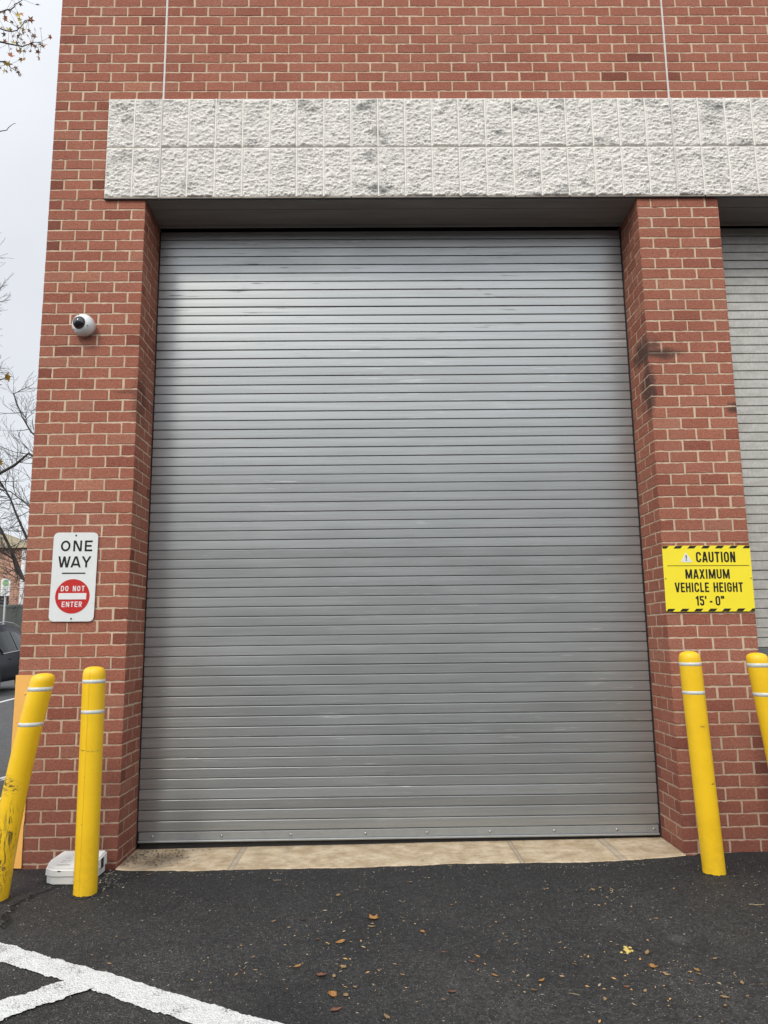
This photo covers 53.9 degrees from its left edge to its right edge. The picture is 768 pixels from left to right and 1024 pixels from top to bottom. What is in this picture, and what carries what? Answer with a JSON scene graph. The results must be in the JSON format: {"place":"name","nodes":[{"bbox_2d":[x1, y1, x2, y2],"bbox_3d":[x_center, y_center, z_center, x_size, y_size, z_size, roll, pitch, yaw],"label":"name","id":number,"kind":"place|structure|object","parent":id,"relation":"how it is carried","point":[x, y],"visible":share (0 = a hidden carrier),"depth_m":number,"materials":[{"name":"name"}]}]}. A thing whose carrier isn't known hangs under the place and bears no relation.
{"place":"outdoors","nodes":[
{"label":"outdoors","id":0,"kind":"place"},
{"bbox_2d":[0,534,26,604],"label":"brick building","id":1,"kind":"structure","parent":0,"point":[10,597],"depth_m":44.88,"materials":[{"name":"brick"}]},
{"bbox_2d":[0,596,8,604],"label":"window","id":2,"kind":"structure","parent":1,"relation":"in","point":[7,598],"depth_m":44.61,"materials":[{"name":"black glass"}]},
{"bbox_2d":[0,0,61,539],"label":"sky","id":3,"kind":"structure","parent":0,"point":[28,101],"materials":[{"name":"white"}]},
{"bbox_2d":[0,680,767,1023],"bbox_3d":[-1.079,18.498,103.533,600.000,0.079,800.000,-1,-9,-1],"label":"ground","id":4,"kind":"structure","parent":0,"point":[134,912],"depth_m":3.60,"materials":[{"name":"black asphalt"}]},
{"bbox_2d":[0,579,10,683],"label":"parking sign","id":5,"kind":"object","parent":4,"relation":"on","point":[4,584],"visible":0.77,"depth_m":24.89,"materials":[{"name":"metal"}]},
{"bbox_2d":[0,239,14,389],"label":"bare tree","id":6,"kind":"object","parent":4,"relation":"on","point":[4,310],"visible":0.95,"depth_m":29.23,"materials":[{"name":"brown plant"}]},
{"bbox_2d":[0,621,20,682],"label":"parked car","id":7,"kind":"object","parent":4,"relation":"on","point":[10,640],"visible":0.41,"depth_m":21.75,"materials":[{"name":"black paint"}]},
{"bbox_2d":[0,604,22,633],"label":"screen fence","id":8,"kind":"object","parent":4,"relation":"on","point":[10,617],"visible":0.02,"depth_m":34.64,"materials":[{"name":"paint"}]},
{"bbox_2d":[0,366,37,621],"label":"bare tree","id":9,"kind":"object","parent":4,"relation":"on","point":[17,568],"visible":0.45,"depth_m":18.34,"materials":[{"name":"brown plant"}]},
{"bbox_2d":[0,0,51,464],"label":"maple tree","id":10,"kind":"object","parent":4,"relation":"on","point":[7,375],"visible":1,"depth_m":7.48,"materials":[{"name":"brown plant"}]},
{"bbox_2d":[0,673,54,902],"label":"bollard","id":11,"kind":"object","parent":4,"relation":"on","point":[24,750],"visible":1,"depth_m":4.34,"materials":[{"name":"yellow plastic"}]},
{"bbox_2d":[0,979,93,1020],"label":"painted line","id":12,"kind":"object","parent":4,"relation":"on","point":[17,1004],"visible":1,"depth_m":3.07,"materials":[{"name":"paint"}]},
{"bbox_2d":[45,851,106,883],"bbox_3d":[-1.908,2.187,4.650,0.308,0.121,0.275,-1,-9,-1],"label":"bait station","id":13,"kind":"object","parent":4,"relation":"on","point":[60,869],"visible":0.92,"depth_m":4.56,"materials":[{"name":"plastic"}]},
{"bbox_2d":[70,666,105,898],"bbox_3d":[-1.730,1.564,4.450,0.162,1.285,0.164,-9,-12,40],"label":"bollard","id":14,"kind":"object","parent":4,"relation":"on","point":[85,881],"visible":1,"depth_m":4.39,"materials":[{"name":"yellow plastic"}]},
{"bbox_2d":[0,942,281,1023],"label":"painted line","id":15,"kind":"object","parent":4,"relation":"on","point":[177,1006],"visible":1,"depth_m":3.11,"materials":[{"name":"paint"}]},
{"bbox_2d":[325,989,337,996],"bbox_3d":[-0.207,1.940,3.047,0.054,0.016,0.060,5,-11,-33],"label":"fallen leaf","id":16,"kind":"object","parent":4,"relation":"on","point":[332,993],"visible":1,"depth_m":3.05,"materials":[{"name":"orange plant"}]},
{"bbox_2d":[366,912,378,918],"bbox_3d":[-0.051,2.071,3.868,0.082,0.019,0.073,-4,-6,19],"label":"fallen leaf","id":17,"kind":"object","parent":4,"relation":"on","point":[372,917],"visible":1,"depth_m":3.88,"materials":[{"name":"orange plant"}]},
{"bbox_2d":[0,861,767,1023],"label":"loose grit","id":18,"kind":"object","parent":4,"relation":"on","point":[400,916],"visible":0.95,"depth_m":3.73,"materials":[{"name":"grey gravel"}]},
{"bbox_2d":[13,0,767,869],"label":"warehouse building","id":19,"kind":"structure","parent":4,"relation":"on","point":[401,428],"depth_m":5.62,"materials":[{"name":"brick"}]},
{"bbox_2d":[11,675,33,868],"bbox_3d":[-2.384,1.690,4.975,0.126,1.210,0.114,-1,-9,-1],"label":"corner guard","id":20,"kind":"object","parent":19,"relation":"attached to","point":[22,682],"visible":0.28,"depth_m":4.98,"materials":[{"name":"yellow paint"}]},
{"bbox_2d":[49,532,97,621],"bbox_3d":[-2.108,0.439,5.128,0.302,0.604,0.008,0,-9,-1],"label":"one way sign","id":21,"kind":"object","parent":19,"relation":"attached to","point":[73,579],"visible":1,"depth_m":5.13,"materials":[{"name":"metal"}]},
{"bbox_2d":[72,314,95,336],"bbox_3d":[-2.141,-1.333,5.359,0.158,0.158,0.144,-1,-9,-1],"label":"security camera","id":22,"kind":"object","parent":19,"relation":"attached to","point":[83,325],"visible":1,"depth_m":5.33,"materials":[{"name":"white plastic"}]},
{"bbox_2d":[662,545,754,611],"bbox_3d":[2.225,0.455,5.179,0.609,0.452,0.008,0,-9,-1],"label":"caution sign","id":23,"kind":"object","parent":19,"relation":"attached to","point":[708,578],"visible":1,"depth_m":5.18,"materials":[{"name":"yellow plastic"}]},
{"bbox_2d":[116,836,685,870],"bbox_3d":[0.114,2.288,5.102,3.652,0.040,0.727,-1,-9,-1],"label":"concrete threshold","id":24,"kind":"object","parent":4,"relation":"on","point":[420,854],"visible":0.81,"depth_m":4.98,"materials":[{"name":"beige concrete"}]},
{"bbox_2d":[121,849,209,866],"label":"leaf litter","id":25,"kind":"object","parent":24,"relation":"on","point":[134,858],"visible":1,"depth_m":5.02,"materials":[{"name":"brown plant"}]},
{"bbox_2d":[92,877,723,1021],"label":"leaf crumbs","id":26,"kind":"object","parent":4,"relation":"on","point":[484,963],"visible":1,"depth_m":3.30,"materials":[{"name":"brown plant"}]},
{"bbox_2d":[620,946,633,953],"bbox_3d":[1.101,1.986,3.424,0.054,0.009,0.081,-5,-6,44],"label":"fallen leaf","id":27,"kind":"object","parent":4,"relation":"on","point":[626,950],"visible":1,"depth_m":3.42,"materials":[{"name":"yellow plant"}]},
{"bbox_2d":[648,962,658,967],"bbox_3d":[1.153,1.952,3.251,0.044,0.011,0.054,2,-5,-41],"label":"fallen leaf","id":28,"kind":"object","parent":4,"relation":"on","point":[652,965],"visible":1,"depth_m":3.25,"materials":[{"name":"orange plant"}]},
{"bbox_2d":[678,651,728,876],"bbox_3d":[1.944,1.510,4.607,0.191,1.302,0.168,-4,-10,21],"label":"bollard","id":29,"kind":"object","parent":4,"relation":"on","point":[703,777],"visible":1,"depth_m":4.55,"materials":[{"name":"yellow plastic"}]},
{"bbox_2d":[746,653,767,764],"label":"bollard","id":30,"kind":"object","parent":4,"relation":"on","point":[757,665],"visible":1,"depth_m":4.59,"materials":[{"name":"yellow plastic"}]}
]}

